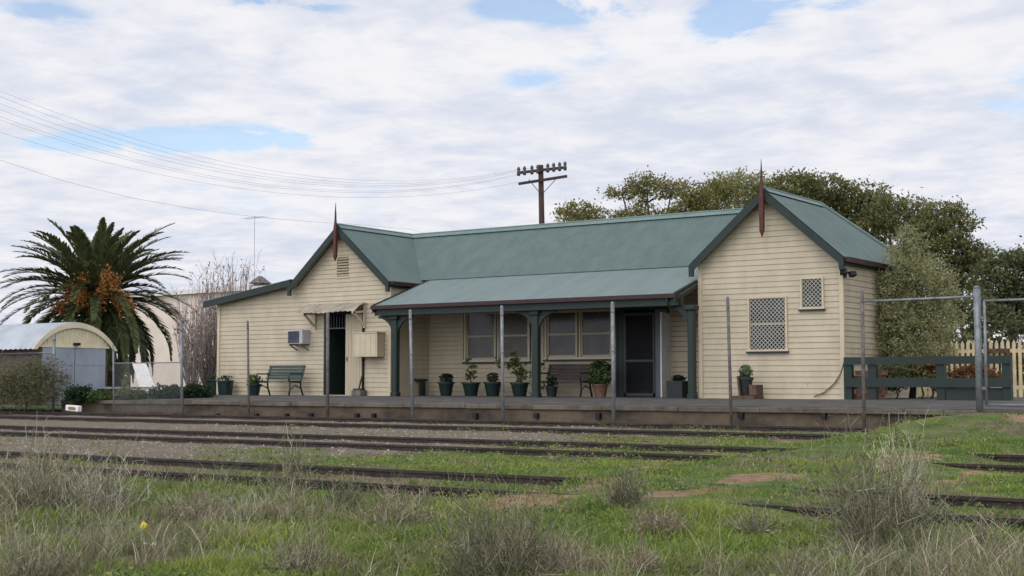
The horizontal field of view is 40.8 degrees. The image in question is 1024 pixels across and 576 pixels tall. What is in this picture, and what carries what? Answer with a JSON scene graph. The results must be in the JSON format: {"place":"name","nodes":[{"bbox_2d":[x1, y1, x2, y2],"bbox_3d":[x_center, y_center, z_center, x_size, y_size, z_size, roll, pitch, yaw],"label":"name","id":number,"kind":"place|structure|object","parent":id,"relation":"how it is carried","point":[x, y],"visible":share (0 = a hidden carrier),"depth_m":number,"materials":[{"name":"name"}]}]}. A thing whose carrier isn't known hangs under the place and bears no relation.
{"place":"outdoors","nodes":[
{"label":"outdoors","id":0,"kind":"place"},
{"bbox_2d":[131,276,270,390],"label":"pale house","id":1,"kind":"structure","parent":0,"point":[161,348],"depth_m":70.03,"materials":[{"name":"paint"}]},
{"bbox_2d":[0,410,1023,575],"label":"grass","id":2,"kind":"structure","parent":0,"point":[226,535],"depth_m":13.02,"materials":[{"name":"plant"}]},
{"bbox_2d":[0,386,1023,575],"bbox_3d":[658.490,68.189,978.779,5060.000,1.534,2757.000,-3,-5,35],"label":"ground","id":3,"kind":"structure","parent":0,"point":[757,480],"depth_m":20.39,"materials":[{"name":"plant"}]},
{"bbox_2d":[0,350,77,413],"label":"scrubby bush","id":4,"kind":"object","parent":3,"relation":"on","point":[11,380],"visible":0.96,"depth_m":39.27,"materials":[{"name":"green plant"}]},
{"bbox_2d":[0,484,91,575],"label":"dry shrub","id":5,"kind":"object","parent":3,"relation":"on","point":[31,566],"visible":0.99,"depth_m":10.21,"materials":[{"name":"grey plant"}]},
{"bbox_2d":[51,333,55,411],"bbox_3d":[-13.261,2.513,39.808,0.107,2.431,0.099,-1,-4,12],"label":"fence post","id":6,"kind":"object","parent":3,"relation":"on","point":[54,352],"visible":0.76,"depth_m":39.81,"materials":[{"name":"metal"}]},
{"bbox_2d":[0,352,51,409],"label":"fence","id":7,"kind":"object","parent":6,"relation":"attached to","point":[37,353],"visible":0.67,"depth_m":40.52,"materials":[{"name":"metal"}]},
{"bbox_2d":[0,417,115,510],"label":"dry shrub","id":8,"kind":"object","parent":3,"relation":"on","point":[48,490],"visible":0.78,"depth_m":14.93,"materials":[{"name":"grey plant"}]},
{"bbox_2d":[0,322,116,405],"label":"lamp shed","id":9,"kind":"structure","parent":3,"relation":"on","point":[86,348],"depth_m":41.37,"materials":[{"name":"silver metal"}]},
{"bbox_2d":[41,347,74,404],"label":"door","id":10,"kind":"structure","parent":9,"relation":"in","point":[61,353],"depth_m":41.05,"materials":[{"name":"metal"}]},
{"bbox_2d":[74,348,105,390],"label":"door","id":11,"kind":"structure","parent":9,"relation":"in","point":[89,364],"depth_m":41.87,"materials":[{"name":"metal"}]},
{"bbox_2d":[65,405,81,411],"bbox_3d":[-12.363,3.392,38.786,0.556,0.196,0.174,-3,-5,35],"label":"marker stone","id":12,"kind":"object","parent":3,"relation":"on","point":[75,408],"visible":1,"depth_m":38.68,"materials":[{"name":"white paint"}]},
{"bbox_2d":[0,217,199,391],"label":"palm tree","id":13,"kind":"object","parent":3,"relation":"on","point":[100,264],"visible":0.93,"depth_m":50.96,"materials":[{"name":"plant"}]},
{"bbox_2d":[48,431,168,517],"bbox_3d":[-4.367,2.019,14.582,1.420,1.028,1.128,2,-4,-26],"label":"dry shrub","id":14,"kind":"object","parent":3,"relation":"on","point":[98,491],"visible":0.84,"depth_m":14.50,"materials":[{"name":"grey plant"}]},
{"bbox_2d":[112,344,114,412],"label":"fence post","id":15,"kind":"object","parent":3,"relation":"on","point":[113,378],"visible":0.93,"depth_m":38.28,"materials":[{"name":"metal"}]},
{"bbox_2d":[132,362,154,386],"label":"leaning board","id":16,"kind":"object","parent":3,"relation":"on","point":[138,369],"visible":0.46,"depth_m":43.02,"materials":[{"name":"white paint"}]},
{"bbox_2d":[180,323,183,413],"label":"fence post","id":17,"kind":"object","parent":3,"relation":"on","point":[181,364],"visible":0.94,"depth_m":36.72,"materials":[{"name":"metal"}]},
{"bbox_2d":[114,362,180,411],"bbox_3d":[-9.947,2.701,37.492,2.786,1.347,0.032,-3,-5,35],"label":"fence","id":18,"kind":"object","parent":17,"relation":"attached to","point":[147,385],"visible":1,"depth_m":37.50,"materials":[{"name":"metal"}]},
{"bbox_2d":[147,468,236,522],"bbox_3d":[-3.361,2.168,14.187,0.968,0.616,1.091,-3,-5,35],"label":"dry shrub","id":19,"kind":"object","parent":3,"relation":"on","point":[187,510],"visible":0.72,"depth_m":14.20,"materials":[{"name":"grey plant"}]},
{"bbox_2d":[169,281,215,384],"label":"bare shrub","id":20,"kind":"object","parent":3,"relation":"on","point":[195,367],"visible":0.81,"depth_m":44.83,"materials":[{"name":"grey plant"}]},
{"bbox_2d":[188,259,231,385],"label":"bare shrub","id":21,"kind":"object","parent":3,"relation":"on","point":[210,369],"visible":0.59,"depth_m":45.89,"materials":[{"name":"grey plant"}]},
{"bbox_2d":[195,250,245,374],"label":"bare shrub","id":22,"kind":"object","parent":3,"relation":"on","point":[213,294],"visible":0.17,"depth_m":46.88,"materials":[{"name":"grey plant"}]},
{"bbox_2d":[221,253,266,293],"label":"bare shrub","id":23,"kind":"object","parent":3,"relation":"on","point":[246,281],"visible":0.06,"depth_m":48.15,"materials":[{"name":"grey plant"}]},
{"bbox_2d":[246,321,249,415],"bbox_3d":[-6.771,2.128,35.323,0.152,2.589,0.064,-3,-5,35],"label":"fence post","id":24,"kind":"object","parent":3,"relation":"on","point":[248,385],"visible":0.94,"depth_m":35.30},
{"bbox_2d":[246,415,326,495],"bbox_3d":[-2.695,2.042,16.222,0.997,1.069,0.897,0,-4,5],"label":"dry shrub","id":25,"kind":"object","parent":3,"relation":"on","point":[292,457],"visible":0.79,"depth_m":16.21,"materials":[{"name":"grey plant"}]},
{"bbox_2d":[247,504,354,574],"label":"dry shrub","id":26,"kind":"object","parent":3,"relation":"on","point":[293,557],"visible":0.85,"depth_m":10.28,"materials":[{"name":"grey plant"}]},
{"bbox_2d":[0,421,639,466],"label":"ballast stones","id":27,"kind":"object","parent":3,"relation":"on","point":[176,447],"visible":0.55,"depth_m":26.67,"materials":[{"name":"gravel"}]},
{"bbox_2d":[326,312,329,416],"bbox_3d":[-4.527,1.953,33.775,0.118,2.723,0.092,-3,-5,35],"label":"fence post","id":28,"kind":"object","parent":3,"relation":"on","point":[327,364],"visible":0.93,"depth_m":33.75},
{"bbox_2d":[323,464,371,513],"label":"dry shrub","id":29,"kind":"object","parent":3,"relation":"on","point":[348,497],"visible":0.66,"depth_m":14.50,"materials":[{"name":"grey plant"}]},
{"bbox_2d":[343,480,447,527],"bbox_3d":[-1.093,2.100,13.247,1.026,0.530,1.143,-1,-4,16],"label":"dry shrub","id":30,"kind":"object","parent":3,"relation":"on","point":[398,509],"visible":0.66,"depth_m":13.16,"materials":[{"name":"grey plant"}]},
{"bbox_2d":[409,310,413,418],"bbox_3d":[-2.359,1.859,32.275,0.171,2.712,0.083,-3,-5,35],"label":"fence post","id":31,"kind":"object","parent":3,"relation":"on","point":[411,364],"visible":0.94,"depth_m":32.25,"materials":[{"name":"metal"}]},
{"bbox_2d":[0,411,883,439],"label":"railway track","id":32,"kind":"structure","parent":3,"relation":"on","point":[597,431],"depth_m":29.68,"materials":[{"name":"brown metal"}]},
{"bbox_2d":[389,442,602,575],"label":"dry shrub","id":33,"kind":"object","parent":3,"relation":"on","point":[501,560],"visible":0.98,"depth_m":9.61,"materials":[{"name":"grey plant"}]},
{"bbox_2d":[500,306,504,420],"bbox_3d":[-0.217,1.752,30.793,0.115,2.719,0.083,-3,-5,35],"label":"fence post","id":34,"kind":"object","parent":3,"relation":"on","point":[502,360],"visible":0.93,"depth_m":30.77,"materials":[{"name":"metal"}]},
{"bbox_2d":[0,425,1023,472],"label":"railway track","id":35,"kind":"structure","parent":3,"relation":"on","point":[699,448],"depth_m":24.30,"materials":[{"name":"brown metal"}]},
{"bbox_2d":[0,451,1023,532],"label":"railway track","id":36,"kind":"structure","parent":3,"relation":"on","point":[983,500],"depth_m":17.48,"materials":[{"name":"brown metal"}]},
{"bbox_2d":[517,161,566,223],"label":"telegraph pole","id":37,"kind":"object","parent":3,"relation":"on","point":[541,179],"visible":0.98,"depth_m":62.31,"materials":[{"name":"wood"}]},
{"bbox_2d":[1,132,516,197],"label":"overhead wire","id":38,"kind":"object","parent":37,"relation":"attached to","point":[255,190],"visible":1,"depth_m":52.40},
{"bbox_2d":[2,97,520,183],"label":"overhead wire","id":39,"kind":"object","parent":37,"relation":"attached to","point":[247,170],"visible":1,"depth_m":51.95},
{"bbox_2d":[7,106,528,185],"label":"overhead wire","id":40,"kind":"object","parent":37,"relation":"attached to","point":[244,173],"visible":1,"depth_m":51.39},
{"bbox_2d":[2,117,545,190],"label":"overhead wire","id":41,"kind":"object","parent":37,"relation":"attached to","point":[250,182],"visible":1,"depth_m":50.47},
{"bbox_2d":[4,121,552,192],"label":"overhead wire","id":42,"kind":"object","parent":37,"relation":"attached to","point":[265,186],"visible":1,"depth_m":51.71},
{"bbox_2d":[61,395,1023,427],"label":"platform","id":43,"kind":"structure","parent":3,"relation":"on","point":[759,412],"depth_m":30.76,"materials":[{"name":"concrete"}]},
{"bbox_2d":[61,382,93,404],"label":"hedge plant","id":44,"kind":"object","parent":43,"relation":"on","point":[78,394],"visible":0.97,"depth_m":38.98,"materials":[{"name":"green plant"}]},
{"bbox_2d":[82,388,115,403],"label":"hedge plant","id":45,"kind":"object","parent":43,"relation":"on","point":[98,395],"visible":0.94,"depth_m":38.95,"materials":[{"name":"green plant"}]},
{"bbox_2d":[94,387,157,397],"bbox_3d":[-11.173,3.141,39.886,1.782,0.553,0.350,0,-4,0],"label":"plank seat","id":46,"kind":"object","parent":43,"relation":"on","point":[103,388],"visible":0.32,"depth_m":39.73,"materials":[{"name":"wood"}]},
{"bbox_2d":[107,386,149,399],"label":"hedge plant","id":47,"kind":"object","parent":43,"relation":"on","point":[123,394],"visible":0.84,"depth_m":38.98,"materials":[{"name":"green plant"}]},
{"bbox_2d":[146,382,188,400],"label":"hedge plant","id":48,"kind":"object","parent":43,"relation":"on","point":[162,392],"visible":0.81,"depth_m":38.93,"materials":[{"name":"green plant"}]},
{"bbox_2d":[179,378,217,400],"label":"hedge plant","id":49,"kind":"object","parent":43,"relation":"on","point":[199,390],"visible":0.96,"depth_m":39.02,"materials":[{"name":"green plant"}]},
{"bbox_2d":[205,375,216,393],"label":"planter tub","id":50,"kind":"object","parent":43,"relation":"on","point":[211,382],"visible":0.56,"depth_m":43.13,"materials":[{"name":"green plastic"}]},
{"bbox_2d":[216,375,234,394],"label":"planter tub","id":51,"kind":"object","parent":43,"relation":"on","point":[225,386],"visible":1,"depth_m":41.80,"materials":[{"name":"green plastic"}]},
{"bbox_2d":[246,374,262,394],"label":"potted plant","id":52,"kind":"object","parent":43,"relation":"on","point":[255,387],"visible":0.85,"depth_m":40.32,"materials":[{"name":"green plant"}]},
{"bbox_2d":[255,365,305,395],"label":"park bench","id":53,"kind":"object","parent":43,"relation":"on","point":[292,372],"visible":0.98,"depth_m":40.41,"materials":[{"name":"green paint"}]},
{"bbox_2d":[351,376,366,395],"bbox_3d":[-4.356,2.792,39.192,0.340,0.557,0.290,-3,-5,35],"label":"junction box","id":54,"kind":"object","parent":43,"relation":"on","point":[358,391],"visible":1,"depth_m":39.09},
{"bbox_2d":[414,379,427,395],"bbox_3d":[-2.830,2.874,39.839,0.710,0.480,0.380,-3,-5,35],"label":"side table","id":55,"kind":"object","parent":43,"relation":"on","point":[422,387],"visible":0.51,"depth_m":39.60,"materials":[{"name":"green paint"}]},
{"bbox_2d":[437,373,454,395],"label":"potted plant","id":56,"kind":"object","parent":43,"relation":"on","point":[446,384],"visible":0.98,"depth_m":38.65,"materials":[{"name":"green plant"}]},
{"bbox_2d":[462,358,480,395],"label":"potted plant","id":57,"kind":"object","parent":43,"relation":"on","point":[470,388],"visible":0.99,"depth_m":38.18,"materials":[{"name":"green plant"}]},
{"bbox_2d":[483,372,500,395],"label":"potted plant","id":58,"kind":"object","parent":43,"relation":"on","point":[492,386],"visible":0.94,"depth_m":37.72,"materials":[{"name":"green plant"}]},
{"bbox_2d":[495,351,547,396],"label":"potted plant","id":59,"kind":"object","parent":43,"relation":"on","point":[519,387],"visible":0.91,"depth_m":37.09,"materials":[{"name":"green plant"}]},
{"bbox_2d":[545,376,558,396],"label":"potted plant","id":60,"kind":"object","parent":43,"relation":"on","point":[551,389],"visible":1,"depth_m":36.67,"materials":[{"name":"green plant"}]},
{"bbox_2d":[202,162,918,398],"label":"station building","id":61,"kind":"structure","parent":43,"relation":"on","point":[771,263],"depth_m":37.01,"materials":[{"name":"beige paint"}]},
{"bbox_2d":[288,330,310,350],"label":"air conditioner","id":62,"kind":"object","parent":61,"relation":"attached to","point":[297,337],"visible":1,"depth_m":40.49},
{"bbox_2d":[323,310,365,395],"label":"door","id":63,"kind":"structure","parent":61,"relation":"in","point":[345,370],"depth_m":40.17,"materials":[{"name":"green paint"}]},
{"bbox_2d":[353,306,385,387],"bbox_3d":[-4.061,1.713,39.066,0.913,2.452,0.380,-3,-5,35],"label":"electrical box","id":64,"kind":"object","parent":61,"relation":"attached to","point":[369,344],"visible":1,"depth_m":38.91,"materials":[{"name":"metal"}]},
{"bbox_2d":[462,312,530,363],"bbox_3d":[-0.435,1.397,38.904,2.333,1.468,0.150,-3,-5,35],"label":"window","id":65,"kind":"structure","parent":61,"relation":"in","point":[481,331],"depth_m":38.95,"materials":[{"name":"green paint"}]},
{"bbox_2d":[543,309,610,360],"bbox_3d":[1.798,1.290,37.359,2.226,1.382,0.150,-3,-5,35],"label":"window","id":66,"kind":"structure","parent":61,"relation":"in","point":[569,335],"depth_m":37.35,"materials":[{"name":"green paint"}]},
{"bbox_2d":[615,307,670,396],"bbox_3d":[3.297,1.706,36.044,1.711,2.413,0.550,-3,-5,35],"label":"door","id":67,"kind":"structure","parent":61,"relation":"in","point":[661,360],"depth_m":36.08,"materials":[{"name":"black paint"}]},
{"bbox_2d":[746,295,788,352],"bbox_3d":[6.006,0.861,32.338,1.058,1.334,0.135,-3,-5,35],"label":"window","id":68,"kind":"structure","parent":61,"relation":"in","point":[767,322],"depth_m":32.35,"materials":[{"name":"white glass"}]},
{"bbox_2d":[798,276,825,310],"bbox_3d":[6.925,0.137,31.748,0.634,0.781,0.135,-3,-5,35],"label":"window","id":69,"kind":"structure","parent":61,"relation":"in","point":[812,290],"depth_m":31.77,"materials":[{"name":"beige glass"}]},
{"bbox_2d":[840,268,856,277],"bbox_3d":[7.571,-0.337,31.221,0.428,0.206,0.325,-9,-10,66],"label":"floodlight","id":70,"kind":"object","parent":61,"relation":"attached to","point":[844,272],"visible":1,"depth_m":31.13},
{"bbox_2d":[542,364,592,396],"bbox_3d":[1.429,2.474,36.829,1.446,0.887,0.696,-3,-5,35],"label":"park bench","id":71,"kind":"object","parent":43,"relation":"on","point":[579,370],"visible":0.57,"depth_m":37.00,"materials":[{"name":"wood"}]},
{"bbox_2d":[586,360,610,396],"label":"potted plant","id":72,"kind":"object","parent":43,"relation":"on","point":[600,388],"visible":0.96,"depth_m":35.77,"materials":[{"name":"green plant"}]},
{"bbox_2d":[666,374,687,397],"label":"potted plant","id":73,"kind":"object","parent":43,"relation":"on","point":[677,387],"visible":1,"depth_m":34.12,"materials":[{"name":"grey plant"}]},
{"bbox_2d":[732,376,763,398],"bbox_3d":[5.470,2.312,31.992,0.600,0.531,0.550,-3,-5,35],"label":"wooden crate","id":74,"kind":"object","parent":43,"relation":"on","point":[755,391],"visible":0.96,"depth_m":31.78,"materials":[{"name":"brown wood"}]},
{"bbox_2d":[738,364,753,394],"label":"potted plant","id":75,"kind":"object","parent":74,"relation":"on","point":[746,379],"visible":1,"depth_m":31.95,"materials":[{"name":"green plant"}]},
{"bbox_2d":[854,370,887,398],"bbox_3d":[8.133,2.200,31.228,0.700,0.650,0.320,-3,-5,35],"label":"brick stack","id":76,"kind":"object","parent":43,"relation":"on","point":[882,392],"visible":0.34,"depth_m":31.12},
{"bbox_2d":[878,365,913,398],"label":"garden shrub","id":77,"kind":"object","parent":43,"relation":"on","point":[895,373],"visible":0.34,"depth_m":31.98,"materials":[{"name":"green plant"}]},
{"bbox_2d":[871,222,970,397],"bbox_3d":[9.596,0.521,33.038,2.613,4.271,2.296,-3,-5,35],"label":"conical shrub","id":78,"kind":"object","parent":43,"relation":"on","point":[930,320],"visible":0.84,"depth_m":32.79,"materials":[{"name":"green plant"}]},
{"bbox_2d":[899,354,946,398],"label":"garden shrub","id":79,"kind":"object","parent":43,"relation":"on","point":[914,371],"visible":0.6,"depth_m":31.96,"materials":[{"name":"green plant"}]},
{"bbox_2d":[844,356,1012,400],"bbox_3d":[9.041,1.982,30.069,3.695,0.968,0.210,-3,-5,35],"label":"timber fence","id":80,"kind":"object","parent":43,"relation":"on","point":[941,382],"visible":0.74,"depth_m":29.84,"materials":[{"name":"green paint"}]},
{"bbox_2d":[916,355,950,398],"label":"garden shrub","id":81,"kind":"object","parent":43,"relation":"on","point":[930,368],"visible":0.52,"depth_m":31.97,"materials":[{"name":"green plant"}]},
{"bbox_2d":[947,364,1001,377],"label":"garden shrub","id":82,"kind":"object","parent":43,"relation":"on","point":[964,371],"visible":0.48,"depth_m":31.97,"materials":[{"name":"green plant"}]},
{"bbox_2d":[541,529,588,575],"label":"dry shrub","id":83,"kind":"object","parent":3,"relation":"on","point":[580,564],"visible":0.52,"depth_m":9.84,"materials":[{"name":"grey plant"}]},
{"bbox_2d":[121,330,1023,386],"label":"distant wood","id":84,"kind":"object","parent":3,"relation":"on","point":[968,336],"visible":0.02,"depth_m":147.66,"materials":[{"name":"green plant"}]},
{"bbox_2d":[550,198,614,221],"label":"leafy tree","id":85,"kind":"object","parent":3,"relation":"on","point":[572,215],"visible":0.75,"depth_m":60.11,"materials":[{"name":"green plant"}]},
{"bbox_2d":[610,302,615,422],"bbox_3d":[2.141,1.644,29.162,0.096,2.712,0.089,-1,-4,12],"label":"fence post","id":86,"kind":"object","parent":3,"relation":"on","point":[612,312],"visible":0.93,"depth_m":29.14,"materials":[{"name":"metal"}]},
{"bbox_2d":[585,449,662,511],"bbox_3d":[1.107,1.941,13.675,0.737,0.672,0.806,-3,-5,35],"label":"dry shrub","id":87,"kind":"object","parent":3,"relation":"on","point":[624,496],"visible":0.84,"depth_m":13.63,"materials":[{"name":"grey plant"}]},
{"bbox_2d":[609,530,673,575],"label":"dry shrub","id":88,"kind":"object","parent":3,"relation":"on","point":[638,554],"visible":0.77,"depth_m":10.01,"materials":[{"name":"grey plant"}]},
{"bbox_2d":[596,165,695,218],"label":"leafy tree","id":89,"kind":"object","parent":3,"relation":"on","point":[647,183],"visible":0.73,"depth_m":62.36,"materials":[{"name":"green plant"}]},
{"bbox_2d":[618,480,698,538],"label":"dry shrub","id":90,"kind":"object","parent":3,"relation":"on","point":[660,519],"visible":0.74,"depth_m":12.26,"materials":[{"name":"grey plant"}]},
{"bbox_2d":[658,172,749,213],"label":"leafy tree","id":91,"kind":"object","parent":3,"relation":"on","point":[719,192],"visible":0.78,"depth_m":60.19,"materials":[{"name":"green plant"}]},
{"bbox_2d":[726,296,732,424],"bbox_3d":[4.367,1.531,27.622,0.128,2.728,0.077,-3,-5,35],"label":"fence post","id":92,"kind":"object","parent":3,"relation":"on","point":[729,360],"visible":0.93,"depth_m":27.60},
{"bbox_2d":[710,166,773,207],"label":"leafy tree","id":93,"kind":"object","parent":3,"relation":"on","point":[755,177],"visible":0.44,"depth_m":64.30,"materials":[{"name":"green plant"}]},
{"bbox_2d":[716,492,792,532],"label":"dry shrub","id":94,"kind":"object","parent":3,"relation":"on","point":[752,524],"visible":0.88,"depth_m":12.30,"materials":[{"name":"grey plant"}]},
{"bbox_2d":[768,542,829,575],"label":"dry shrub","id":95,"kind":"object","parent":3,"relation":"on","point":[792,567],"visible":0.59,"depth_m":9.95,"materials":[{"name":"grey plant"}]},
{"bbox_2d":[735,166,910,236],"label":"leafy tree","id":96,"kind":"object","parent":3,"relation":"on","point":[841,201],"visible":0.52,"depth_m":57.90,"materials":[{"name":"green plant"}]},
{"bbox_2d":[860,290,865,427],"bbox_3d":[6.648,1.411,26.045,0.080,2.752,0.078,-1,-4,12],"label":"fence post","id":97,"kind":"object","parent":3,"relation":"on","point":[863,356],"visible":0.93,"depth_m":26.03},
{"bbox_2d":[863,286,1023,412],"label":"fence gate","id":98,"kind":"structure","parent":97,"relation":"attached to","point":[978,317],"depth_m":24.79,"materials":[{"name":"metal"}]},
{"bbox_2d":[780,383,981,550],"bbox_3d":[2.983,1.537,11.508,1.678,1.540,1.642,0,-4,-4],"label":"dry shrub","id":99,"kind":"object","parent":3,"relation":"on","point":[890,512],"visible":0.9,"depth_m":11.32,"materials":[{"name":"grey plant"}]},
{"bbox_2d":[863,434,899,474],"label":"dry shrub","id":100,"kind":"object","parent":3,"relation":"on","point":[886,455],"visible":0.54,"depth_m":16.74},
{"bbox_2d":[851,187,942,259],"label":"leafy tree","id":101,"kind":"object","parent":3,"relation":"on","point":[889,224],"visible":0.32,"depth_m":56.20,"materials":[{"name":"green plant"}]},
{"bbox_2d":[879,406,961,511],"bbox_3d":[4.034,1.798,13.774,0.804,1.231,0.861,-3,-5,35],"label":"dry shrub","id":102,"kind":"object","parent":3,"relation":"on","point":[910,471],"visible":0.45,"depth_m":13.78,"materials":[{"name":"plant"}]},
{"bbox_2d":[894,195,998,376],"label":"leafy tree","id":103,"kind":"object","parent":3,"relation":"on","point":[967,258],"visible":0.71,"depth_m":53.96,"materials":[{"name":"green plant"}]},
{"bbox_2d":[917,339,1023,396],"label":"picket fence","id":104,"kind":"object","parent":3,"relation":"on","point":[1007,350],"visible":0.27,"depth_m":36.56,"materials":[{"name":"beige paint"}]},
{"bbox_2d":[918,281,1023,390],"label":"leafy tree","id":105,"kind":"object","parent":3,"relation":"on","point":[1012,330],"visible":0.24,"depth_m":46.92,"materials":[{"name":"green plant"}]},
{"bbox_2d":[947,514,1009,543],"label":"dry shrub","id":106,"kind":"object","parent":3,"relation":"on","point":[974,522],"visible":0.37,"depth_m":11.46,"materials":[{"name":"grey plant"}]},
{"bbox_2d":[963,235,1023,391],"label":"leafy tree","id":107,"kind":"object","parent":3,"relation":"on","point":[1011,286],"visible":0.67,"depth_m":51.81,"materials":[{"name":"green plant"}]},
{"bbox_2d":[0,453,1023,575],"bbox_3d":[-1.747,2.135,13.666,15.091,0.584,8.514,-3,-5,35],"label":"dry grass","id":108,"kind":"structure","parent":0,"point":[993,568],"depth_m":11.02,"materials":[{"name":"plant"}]},
{"bbox_2d":[0,0,1023,372],"label":"sky","id":109,"kind":"structure","parent":0,"point":[911,95],"materials":[{"name":"white"}]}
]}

